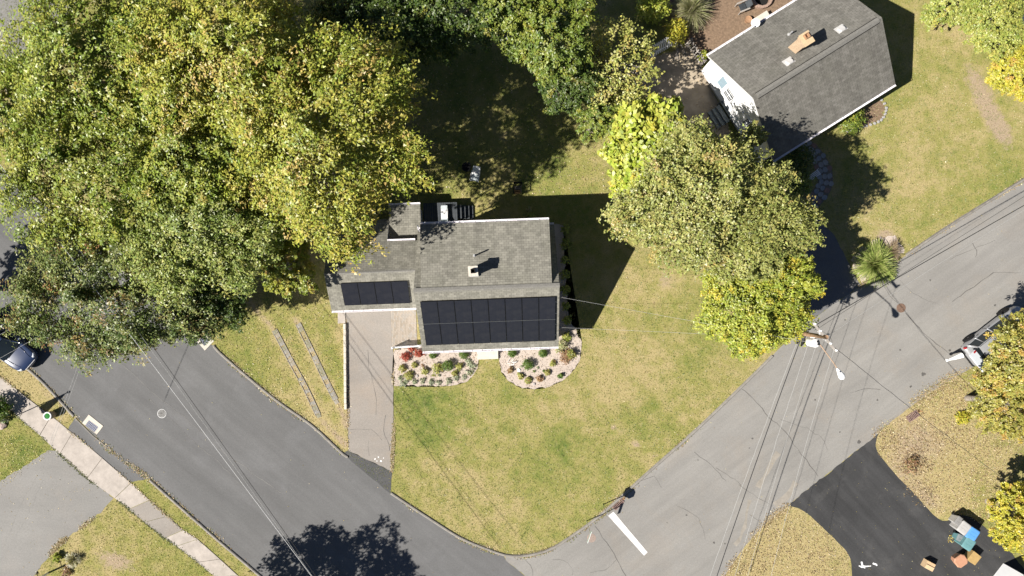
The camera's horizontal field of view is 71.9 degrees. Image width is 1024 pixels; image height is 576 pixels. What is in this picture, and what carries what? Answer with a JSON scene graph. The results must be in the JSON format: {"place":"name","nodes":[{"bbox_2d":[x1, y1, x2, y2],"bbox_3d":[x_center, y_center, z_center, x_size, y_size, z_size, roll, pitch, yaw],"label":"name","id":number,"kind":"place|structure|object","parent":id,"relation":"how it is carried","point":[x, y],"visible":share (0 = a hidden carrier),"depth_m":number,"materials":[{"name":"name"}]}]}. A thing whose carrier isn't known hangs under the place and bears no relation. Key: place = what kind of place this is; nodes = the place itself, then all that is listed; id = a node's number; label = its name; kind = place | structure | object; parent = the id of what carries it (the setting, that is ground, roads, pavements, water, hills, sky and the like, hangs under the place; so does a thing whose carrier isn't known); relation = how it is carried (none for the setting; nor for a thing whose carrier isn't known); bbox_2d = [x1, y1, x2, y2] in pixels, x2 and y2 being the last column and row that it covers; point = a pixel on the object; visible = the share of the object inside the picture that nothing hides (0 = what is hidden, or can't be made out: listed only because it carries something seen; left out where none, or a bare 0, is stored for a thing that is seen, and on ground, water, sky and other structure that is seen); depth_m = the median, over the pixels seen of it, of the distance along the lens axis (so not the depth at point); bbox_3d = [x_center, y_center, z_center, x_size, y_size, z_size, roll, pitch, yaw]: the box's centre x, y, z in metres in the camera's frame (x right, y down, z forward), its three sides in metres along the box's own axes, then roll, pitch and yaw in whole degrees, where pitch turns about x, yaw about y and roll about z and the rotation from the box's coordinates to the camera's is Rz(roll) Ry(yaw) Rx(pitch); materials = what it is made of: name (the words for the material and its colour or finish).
{"place":"outdoors","nodes":[
{"label":"outdoors","id":0,"kind":"place"},
{"bbox_2d":[0,0,69,59],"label":"pavement","id":1,"kind":"structure","parent":0,"point":[5,10],"depth_m":47.99,"materials":[{"name":"grey concrete"}]},
{"bbox_2d":[0,450,112,575],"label":"driveway","id":2,"kind":"structure","parent":0,"point":[40,535],"depth_m":47.99,"materials":[{"name":"grey concrete"}]},
{"bbox_2d":[68,419,147,481],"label":"driveway","id":3,"kind":"structure","parent":0,"point":[75,428],"depth_m":47.99,"materials":[{"name":"concrete"}]},
{"bbox_2d":[0,376,237,575],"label":"pavement","id":4,"kind":"structure","parent":0,"point":[104,475],"depth_m":47.96,"materials":[{"name":"concrete"}]},
{"bbox_2d":[1,399,213,574],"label":"fallen leaves","id":5,"kind":"object","parent":4,"relation":"on","point":[83,474],"visible":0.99,"depth_m":47.96,"materials":[{"name":"plant"}]},
{"bbox_2d":[0,375,223,564],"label":"fallen leaves","id":6,"kind":"object","parent":4,"relation":"on","point":[113,467],"visible":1,"depth_m":47.95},
{"bbox_2d":[0,165,310,574],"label":"power line","id":7,"kind":"object","parent":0,"point":[183,405],"visible":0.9,"depth_m":39.61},
{"bbox_2d":[33,180,315,575],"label":"power line","id":8,"kind":"object","parent":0,"point":[216,435],"visible":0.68,"depth_m":40.62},
{"bbox_2d":[0,173,523,575],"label":"road","id":9,"kind":"structure","parent":0,"point":[274,446],"depth_m":48.00,"materials":[{"name":"asphalt"}]},
{"bbox_2d":[0,315,37,370],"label":"parked car","id":10,"kind":"object","parent":9,"relation":"on","point":[23,357],"visible":0.88,"depth_m":47.05,"materials":[{"name":"grey paint"}]},
{"bbox_2d":[83,415,102,433],"bbox_3d":[-28.492,9.282,47.984,1.271,0.028,0.728,38,90,0],"label":"storm drain","id":11,"kind":"object","parent":9,"relation":"on","point":[92,424],"visible":1,"depth_m":47.97,"materials":[{"name":"concrete"}]},
{"bbox_2d":[28,368,245,566],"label":"fallen leaves","id":12,"kind":"object","parent":9,"relation":"on","point":[114,453],"visible":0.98,"depth_m":47.97,"materials":[{"name":"plant"}]},
{"bbox_2d":[149,479,261,575],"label":"kerb","id":13,"kind":"structure","parent":9,"relation":"on","point":[203,527],"depth_m":47.91,"materials":[{"name":"concrete"}]},
{"bbox_2d":[218,349,343,456],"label":"fallen leaves","id":14,"kind":"object","parent":9,"relation":"on","point":[272,394],"visible":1,"depth_m":47.97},
{"bbox_2d":[344,451,391,493],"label":"driveway","id":15,"kind":"structure","parent":0,"point":[380,478],"depth_m":47.99,"materials":[{"name":"concrete"}]},
{"bbox_2d":[345,311,392,470],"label":"driveway","id":16,"kind":"structure","parent":0,"point":[368,334],"depth_m":47.99,"materials":[{"name":"concrete"}]},
{"bbox_2d":[389,371,395,471],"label":"fallen leaves","id":17,"kind":"object","parent":16,"relation":"on","point":[392,454],"visible":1,"depth_m":47.97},
{"bbox_2d":[391,310,416,348],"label":"paved walk","id":18,"kind":"structure","parent":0,"point":[403,327],"depth_m":47.96,"materials":[{"name":"concrete"}]},
{"bbox_2d":[0,0,1023,575],"bbox_3d":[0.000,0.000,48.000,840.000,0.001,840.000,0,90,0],"label":"lawn","id":19,"kind":"structure","parent":0,"point":[974,76],"depth_m":48.00,"materials":[{"name":"green plant"}]},
{"bbox_2d":[0,395,13,421],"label":"shrub","id":20,"kind":"object","parent":19,"relation":"on","point":[3,407],"visible":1,"depth_m":47.24,"materials":[{"name":"green plant"}]},
{"bbox_2d":[0,51,50,163],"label":"maple tree","id":21,"kind":"object","parent":19,"relation":"on","point":[6,87],"visible":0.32,"depth_m":39.27,"materials":[{"name":"green plant"}]},
{"bbox_2d":[27,369,73,416],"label":"kerb","id":22,"kind":"structure","parent":19,"relation":"on","point":[50,390],"depth_m":47.91,"materials":[{"name":"concrete"}]},
{"bbox_2d":[47,517,94,557],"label":"fallen leaves","id":23,"kind":"object","parent":19,"relation":"on","point":[59,543],"visible":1,"depth_m":47.97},
{"bbox_2d":[0,76,189,259],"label":"maple tree","id":24,"kind":"object","parent":19,"relation":"on","point":[51,151],"visible":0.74,"depth_m":38.02,"materials":[{"name":"green plant"}]},
{"bbox_2d":[0,0,206,171],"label":"maple tree","id":25,"kind":"object","parent":19,"relation":"on","point":[68,49],"visible":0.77,"depth_m":37.04,"materials":[{"name":"green plant"}]},
{"bbox_2d":[0,206,225,376],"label":"oak tree","id":26,"kind":"object","parent":19,"relation":"on","point":[120,341],"visible":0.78,"depth_m":40.43,"materials":[{"name":"green plant"}]},
{"bbox_2d":[110,150,289,316],"bbox_3d":[-17.856,-3.544,42.608,9.845,11.287,10.422,0,90,0],"label":"ash tree","id":27,"kind":"object","parent":19,"relation":"on","point":[178,222],"visible":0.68,"depth_m":38.92,"materials":[{"name":"green plant"}]},
{"bbox_2d":[124,79,275,223],"bbox_3d":[-17.086,-7.578,41.889,9.200,12.718,8.317,0,90,0],"label":"maple tree","id":28,"kind":"object","parent":19,"relation":"on","point":[155,158],"visible":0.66,"depth_m":37.45,"materials":[{"name":"green plant"}]},
{"bbox_2d":[153,242,252,346],"bbox_3d":[-18.819,0.304,44.505,6.089,7.393,6.468,0,90,0],"label":"tree","id":29,"kind":"object","parent":19,"relation":"on","point":[220,305],"visible":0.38,"depth_m":42.34,"materials":[{"name":"green plant"}]},
{"bbox_2d":[113,0,347,156],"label":"maple tree","id":30,"kind":"object","parent":19,"relation":"on","point":[253,29],"visible":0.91,"depth_m":35.80,"materials":[{"name":"green plant"}]},
{"bbox_2d":[202,185,295,265],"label":"tree","id":31,"kind":"object","parent":19,"relation":"on","point":[279,236],"visible":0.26,"depth_m":39.82,"materials":[{"name":"green plant"}]},
{"bbox_2d":[216,281,344,435],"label":"fallen leaves","id":32,"kind":"object","parent":19,"relation":"on","point":[297,351],"visible":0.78,"depth_m":47.96,"materials":[{"name":"plant"}]},
{"bbox_2d":[213,345,347,457],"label":"kerb","id":33,"kind":"structure","parent":19,"relation":"on","point":[309,423],"depth_m":47.91,"materials":[{"name":"concrete"}]},
{"bbox_2d":[257,232,319,300],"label":"tree","id":34,"kind":"object","parent":19,"relation":"on","point":[300,264],"visible":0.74,"depth_m":42.50,"materials":[{"name":"green plant"}]},
{"bbox_2d":[272,330,320,417],"bbox_3d":[-14.590,5.813,47.992,0.443,0.083,6.690,-27,90,0],"label":"paving ribbon","id":35,"kind":"object","parent":19,"relation":"on","point":[315,407],"visible":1,"depth_m":47.97,"materials":[{"name":"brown concrete"}]},
{"bbox_2d":[192,15,438,275],"bbox_3d":[-10.588,-7.824,41.114,13.331,14.226,14.312,0,90,0],"label":"maple tree","id":36,"kind":"object","parent":19,"relation":"on","point":[289,181],"visible":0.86,"depth_m":36.84,"materials":[{"name":"green plant"}]},
{"bbox_2d":[296,322,338,404],"bbox_3d":[-13.217,5.143,47.991,0.400,0.082,6.077,-26,90,0],"label":"paving ribbon","id":37,"kind":"object","parent":19,"relation":"on","point":[321,370],"visible":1,"depth_m":47.97,"materials":[{"name":"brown concrete"}]},
{"bbox_2d":[343,324,346,408],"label":"retaining wall","id":38,"kind":"structure","parent":19,"relation":"on","point":[345,365],"depth_m":47.79,"materials":[{"name":"concrete"}]},
{"bbox_2d":[298,0,430,90],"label":"dark tree","id":39,"kind":"object","parent":19,"relation":"on","point":[374,10],"visible":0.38,"depth_m":40.51,"materials":[{"name":"green plant"}]},
{"bbox_2d":[393,346,478,386],"bbox_3d":[-5.190,5.255,47.990,5.880,0.001,2.937,0,90,0],"label":"planting bed","id":40,"kind":"object","parent":19,"relation":"on","point":[430,363],"visible":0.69,"depth_m":47.99,"materials":[{"name":"gravel"}]},
{"bbox_2d":[324,202,559,353],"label":"house","id":41,"kind":"structure","parent":19,"relation":"on","point":[475,285],"depth_m":43.27,"materials":[{"name":"grey"}]},
{"bbox_2d":[377,0,511,67],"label":"dark tree","id":42,"kind":"object","parent":19,"relation":"on","point":[447,30],"visible":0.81,"depth_m":41.39,"materials":[{"name":"green plant"}]},
{"bbox_2d":[423,202,473,221],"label":"deck","id":43,"kind":"structure","parent":19,"relation":"on","point":[460,212],"depth_m":47.06,"materials":[{"name":"grey paint"}]},
{"bbox_2d":[477,351,497,359],"bbox_3d":[-1.638,4.360,47.830,1.400,0.340,0.935,-2,90,0],"label":"front stoop","id":44,"kind":"object","parent":19,"relation":"on","point":[487,354],"visible":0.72,"depth_m":47.82,"materials":[{"name":"concrete"}]},
{"bbox_2d":[474,0,538,38],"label":"dark tree","id":45,"kind":"object","parent":19,"relation":"on","point":[501,9],"visible":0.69,"depth_m":40.98,"materials":[{"name":"green plant"}]},
{"bbox_2d":[406,60,611,194],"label":"fallen leaves","id":46,"kind":"object","parent":19,"relation":"on","point":[498,125],"visible":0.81,"depth_m":47.96,"materials":[{"name":"plant"}]},
{"bbox_2d":[498,224,581,388],"bbox_3d":[3.064,1.741,47.990,5.462,0.001,11.232,24,90,0],"label":"planting bed","id":47,"kind":"object","parent":19,"relation":"on","point":[574,324],"visible":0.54,"depth_m":47.99,"materials":[{"name":"gravel"}]},
{"bbox_2d":[497,0,598,86],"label":"tree","id":48,"kind":"object","parent":19,"relation":"on","point":[530,49],"visible":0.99,"depth_m":41.04,"materials":[{"name":"green plant"}]},
{"bbox_2d":[401,423,700,559],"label":"fallen leaves","id":49,"kind":"object","parent":19,"relation":"on","point":[620,494],"visible":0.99,"depth_m":47.97,"materials":[{"name":"plant"}]},
{"bbox_2d":[401,269,725,544],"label":"fallen leaves","id":50,"kind":"object","parent":19,"relation":"on","point":[565,421],"visible":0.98,"depth_m":47.96,"materials":[{"name":"plant"}]},
{"bbox_2d":[531,59,604,115],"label":"tree","id":51,"kind":"object","parent":19,"relation":"on","point":[553,93],"visible":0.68,"depth_m":42.96,"materials":[{"name":"green plant"}]},
{"bbox_2d":[391,355,772,556],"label":"kerb","id":52,"kind":"structure","parent":19,"relation":"on","point":[698,427],"depth_m":47.91,"materials":[{"name":"concrete"}]},
{"bbox_2d":[569,98,619,144],"bbox_3d":[5.418,-10.736,45.940,3.492,4.382,3.090,0,90,0],"label":"shrub","id":53,"kind":"object","parent":19,"relation":"on","point":[600,126],"visible":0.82,"depth_m":44.68,"materials":[{"name":"green plant"}]},
{"bbox_2d":[564,13,664,115],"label":"sparse tree","id":54,"kind":"object","parent":19,"relation":"on","point":[613,75],"visible":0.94,"depth_m":43.40,"materials":[{"name":"green plant"}]},
{"bbox_2d":[592,86,648,145],"bbox_3d":[6.828,-10.954,46.259,4.105,3.702,4.390,0,90,0],"label":"shrub","id":55,"kind":"object","parent":19,"relation":"on","point":[612,99],"visible":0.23,"depth_m":45.13,"materials":[{"name":"green plant"}]},
{"bbox_2d":[606,169,644,210],"bbox_3d":[7.590,-6.503,45.632,3.322,4.957,3.521,0,90,0],"label":"shrub","id":56,"kind":"object","parent":19,"relation":"on","point":[615,183],"visible":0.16,"depth_m":44.11,"materials":[{"name":"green plant"}]},
{"bbox_2d":[597,91,693,201],"bbox_3d":[8.689,-8.481,44.996,6.073,6.286,6.938,-28,90,0],"label":"catalpa tree","id":57,"kind":"object","parent":19,"relation":"on","point":[637,126],"visible":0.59,"depth_m":42.71,"materials":[{"name":"green plant"}]},
{"bbox_2d":[634,0,671,24],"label":"shrub","id":58,"kind":"object","parent":19,"relation":"on","point":[655,10],"visible":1,"depth_m":46.56,"materials":[{"name":"green plant"}]},
{"bbox_2d":[662,15,689,46],"bbox_3d":[10.983,-17.124,47.101,1.794,1.814,1.825,-45,90,0],"label":"shrub","id":59,"kind":"object","parent":19,"relation":"on","point":[678,30],"visible":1,"depth_m":46.83,"materials":[{"name":"yellow plant"}]},
{"bbox_2d":[597,110,827,278],"bbox_3d":[11.892,-4.212,42.730,11.504,10.920,9.920,36,90,0],"label":"oak tree","id":60,"kind":"object","parent":19,"relation":"on","point":[744,177],"visible":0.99,"depth_m":39.20,"materials":[{"name":"green plant"}]},
{"bbox_2d":[708,101,731,127],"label":"side steps","id":61,"kind":"structure","parent":19,"relation":"on","point":[718,116],"depth_m":47.70,"materials":[{"name":"grey paint"}]},
{"bbox_2d":[736,120,770,151],"bbox_3d":[15.062,-9.116,45.123,2.240,6.062,1.848,24,90,0],"label":"shrub","id":62,"kind":"object","parent":19,"relation":"on","point":[756,129],"visible":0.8,"depth_m":42.63,"materials":[{"name":"green plant"}]},
{"bbox_2d":[692,251,819,361],"bbox_3d":[14.639,0.910,44.413,7.699,7.494,6.900,-13,90,0],"label":"elm tree","id":63,"kind":"object","parent":19,"relation":"on","point":[791,320],"visible":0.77,"depth_m":41.95,"materials":[{"name":"green plant"}]},
{"bbox_2d":[698,189,821,284],"bbox_3d":[14.355,-3.632,43.821,7.557,8.674,6.996,0,90,0],"label":"oak tree","id":64,"kind":"object","parent":19,"relation":"on","point":[758,272],"visible":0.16,"depth_m":40.83,"materials":[{"name":"green plant"}]},
{"bbox_2d":[721,511,849,575],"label":"fallen leaves","id":65,"kind":"object","parent":19,"relation":"on","point":[793,550],"visible":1,"depth_m":47.97,"materials":[{"name":"plant"}]},
{"bbox_2d":[761,250,826,319],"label":"elm tree","id":66,"kind":"object","parent":19,"relation":"on","point":[811,284],"visible":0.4,"depth_m":41.81,"materials":[{"name":"green plant"}]},
{"bbox_2d":[701,0,895,162],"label":"house","id":67,"kind":"structure","parent":19,"relation":"on","point":[792,75],"depth_m":44.12,"materials":[{"name":"white"}]},
{"bbox_2d":[721,87,735,104],"bbox_3d":[14.066,-12.521,45.869,0.140,1.388,0.950,-32,90,0],"label":"window","id":68,"kind":"structure","parent":67,"relation":"in","point":[728,94],"depth_m":45.86,"materials":[{"name":"white plastic"}]},
{"bbox_2d":[728,103,744,121],"bbox_3d":[14.737,-11.524,46.450,0.050,2.000,0.900,-32,90,0],"label":"door","id":69,"kind":"structure","parent":67,"relation":"in","point":[736,112],"depth_m":46.32,"materials":[{"name":"white plastic"}]},
{"bbox_2d":[785,144,818,173],"bbox_3d":[19.320,-8.624,47.163,2.200,1.696,2.222,14,90,0],"label":"shrub","id":70,"kind":"object","parent":19,"relation":"on","point":[799,152],"visible":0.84,"depth_m":46.95,"materials":[{"name":"green plant"}]},
{"bbox_2d":[786,170,819,196],"bbox_3d":[19.392,-7.082,47.441,2.504,1.138,2.081,0,90,0],"label":"shrub","id":71,"kind":"object","parent":19,"relation":"on","point":[806,183],"visible":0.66,"depth_m":47.28,"materials":[{"name":"green plant"}]},
{"bbox_2d":[796,322,844,379],"bbox_3d":[17.875,3.641,43.800,0.990,8.801,3.912,-27,90,0],"label":"utility pole","id":72,"kind":"object","parent":19,"relation":"on","point":[812,341],"visible":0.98,"depth_m":40.57,"materials":[{"name":"brown wood"}]},
{"bbox_2d":[717,340,800,575],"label":"power line","id":73,"kind":"object","parent":72,"relation":"attached to","point":[757,459],"visible":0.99,"depth_m":42.65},
{"bbox_2d":[806,205,1023,330],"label":"power line","id":74,"kind":"object","parent":72,"relation":"attached to","point":[919,265],"visible":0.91,"depth_m":42.56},
{"bbox_2d":[847,100,884,125],"bbox_3d":[24.086,-11.709,47.990,2.830,0.001,1.258,-23,90,0],"label":"planting bed","id":75,"kind":"object","parent":19,"relation":"on","point":[875,116],"visible":0.64,"depth_m":47.99,"materials":[{"name":"gravel"}]},
{"bbox_2d":[836,108,867,135],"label":"shrub","id":76,"kind":"object","parent":75,"relation":"on","point":[852,127],"visible":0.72,"depth_m":47.06,"materials":[{"name":"green plant"}]},
{"bbox_2d":[851,235,904,284],"bbox_3d":[24.863,-2.059,47.990,3.717,0.001,2.440,-31,90,0],"label":"planting bed","id":77,"kind":"object","parent":19,"relation":"on","point":[887,241],"visible":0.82,"depth_m":47.99,"materials":[{"name":"gravel"}]},
{"bbox_2d":[851,238,899,286],"bbox_3d":[24.547,-1.664,47.289,3.431,1.422,3.563,0,90,0],"label":"grass clump","id":78,"kind":"object","parent":77,"relation":"on","point":[875,262],"visible":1,"depth_m":47.48,"materials":[{"name":"green plant"}]},
{"bbox_2d":[882,237,902,263],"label":"grass clump","id":79,"kind":"object","parent":77,"relation":"on","point":[893,248],"visible":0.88,"depth_m":47.61,"materials":[{"name":"beige plant"}]},
{"bbox_2d":[901,454,923,475],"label":"dry shrub","id":80,"kind":"object","parent":19,"relation":"on","point":[912,464],"visible":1,"depth_m":47.63,"materials":[{"name":"brown plant"}]},
{"bbox_2d":[827,23,1022,241],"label":"fallen leaves","id":81,"kind":"object","parent":19,"relation":"on","point":[920,150],"visible":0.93,"depth_m":47.96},
{"bbox_2d":[871,365,1023,526],"bbox_3d":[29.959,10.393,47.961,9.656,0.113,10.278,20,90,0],"label":"fallen leaves","id":82,"kind":"object","parent":19,"relation":"on","point":[953,453],"visible":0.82,"depth_m":47.97,"materials":[{"name":"plant"}]},
{"bbox_2d":[920,0,986,32],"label":"tree","id":83,"kind":"object","parent":19,"relation":"on","point":[943,16],"visible":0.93,"depth_m":45.62,"materials":[{"name":"green plant"}]},
{"bbox_2d":[954,411,972,424],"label":"leafy plant","id":84,"kind":"object","parent":19,"relation":"on","point":[964,416],"visible":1,"depth_m":47.67,"materials":[{"name":"yellow plant"}]},
{"bbox_2d":[953,0,1023,62],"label":"tree","id":85,"kind":"object","parent":19,"relation":"on","point":[1010,12],"visible":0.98,"depth_m":45.37,"materials":[{"name":"green plant"}]},
{"bbox_2d":[964,366,1023,443],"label":"tree","id":86,"kind":"object","parent":19,"relation":"on","point":[997,400],"visible":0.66,"depth_m":43.73,"materials":[{"name":"yellow plant"}]},
{"bbox_2d":[981,308,1023,398],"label":"tree","id":87,"kind":"object","parent":19,"relation":"on","point":[1011,336],"visible":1,"depth_m":42.25,"materials":[{"name":"yellow plant"}]},
{"bbox_2d":[984,40,1023,103],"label":"tree","id":88,"kind":"object","parent":19,"relation":"on","point":[1001,83],"visible":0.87,"depth_m":45.87,"materials":[{"name":"yellow plant"}]},
{"bbox_2d":[985,481,1023,558],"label":"tree","id":89,"kind":"object","parent":19,"relation":"on","point":[1014,534],"visible":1,"depth_m":44.88,"materials":[{"name":"yellow plant"}]},
{"bbox_2d":[994,563,1023,575],"bbox_3d":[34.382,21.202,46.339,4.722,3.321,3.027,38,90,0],"label":"house","id":90,"kind":"structure","parent":19,"relation":"on","point":[1004,570],"depth_m":47.36,"materials":[{"name":"white"}]},
{"bbox_2d":[633,46,730,161],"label":"sandy patio","id":91,"kind":"structure","parent":0,"point":[675,70],"depth_m":47.99,"materials":[{"name":"sand"}]},
{"bbox_2d":[685,38,706,67],"bbox_3d":[12.371,-15.834,47.505,0.296,0.997,1.835,-33,90,0],"label":"picket fence","id":92,"kind":"object","parent":91,"relation":"on","point":[704,60],"visible":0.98,"depth_m":47.47,"materials":[{"name":"grey wood"}]},
{"bbox_2d":[666,0,791,62],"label":"mulched yard","id":93,"kind":"structure","parent":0,"point":[726,24],"depth_m":47.99,"materials":[{"name":"soil"}]},
{"bbox_2d":[670,0,712,34],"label":"grass clump","id":94,"kind":"object","parent":93,"relation":"on","point":[691,9],"visible":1,"depth_m":47.26,"materials":[{"name":"green plant"}]},
{"bbox_2d":[752,0,772,9],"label":"fire ring","id":95,"kind":"object","parent":93,"relation":"on","point":[760,4],"visible":0.95,"depth_m":47.76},
{"bbox_2d":[505,182,1023,575],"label":"road","id":96,"kind":"structure","parent":0,"point":[950,303],"depth_m":47.99,"materials":[{"name":"asphalt"}]},
{"bbox_2d":[609,512,646,554],"bbox_3d":[7.925,16.691,47.993,0.442,0.004,3.635,-42,90,0],"label":"stop line","id":97,"kind":"object","parent":96,"relation":"on","point":[616,520],"visible":1,"depth_m":47.99,"materials":[{"name":"paint"}]},
{"bbox_2d":[722,502,791,575],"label":"fallen leaves","id":98,"kind":"object","parent":96,"relation":"on","point":[769,522],"visible":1,"depth_m":47.97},
{"bbox_2d":[905,178,1023,255],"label":"kerb","id":99,"kind":"structure","parent":96,"relation":"on","point":[963,217],"depth_m":47.92,"materials":[{"name":"concrete"}]},
{"bbox_2d":[959,306,1023,371],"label":"parked car","id":100,"kind":"object","parent":96,"relation":"on","point":[975,347],"visible":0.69,"depth_m":46.96,"materials":[{"name":"silver metal"}]},
{"bbox_2d":[802,140,833,209],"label":"path","id":101,"kind":"structure","parent":0,"point":[822,192],"depth_m":47.96,"materials":[{"name":"stone"}]},
{"bbox_2d":[780,220,860,324],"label":"driveway","id":102,"kind":"structure","parent":0,"point":[832,267],"depth_m":47.99,"materials":[{"name":"asphalt"}]},
{"bbox_2d":[788,434,1023,575],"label":"driveway","id":103,"kind":"structure","parent":0,"point":[846,511],"depth_m":47.99,"materials":[{"name":"asphalt"}]},
{"bbox_2d":[951,553,967,567],"bbox_3d":[30.192,18.360,47.705,0.848,0.570,0.763,-35,90,0],"label":"plastic tub","id":104,"kind":"object","parent":103,"relation":"on","point":[959,560],"visible":1,"depth_m":47.42,"materials":[{"name":"plastic"}]},
{"bbox_2d":[949,520,970,535],"bbox_3d":[30.108,15.955,47.462,0.706,1.059,0.875,37,90,0],"label":"wheelie bin","id":105,"kind":"object","parent":103,"relation":"on","point":[962,527],"visible":0.92,"depth_m":46.95,"materials":[{"name":"grey plastic"}]},
{"bbox_2d":[954,532,975,550],"bbox_3d":[30.413,17.009,47.462,0.706,1.059,0.874,34,90,0],"label":"wheelie bin","id":106,"kind":"object","parent":103,"relation":"on","point":[967,543],"visible":0.73,"depth_m":46.95,"materials":[{"name":"teal plastic"}]},
{"bbox_2d":[964,550,980,564],"bbox_3d":[31.076,18.156,47.708,0.659,0.565,0.721,38,90,0],"label":"storage box","id":107,"kind":"object","parent":103,"relation":"on","point":[973,557],"visible":0.89,"depth_m":47.42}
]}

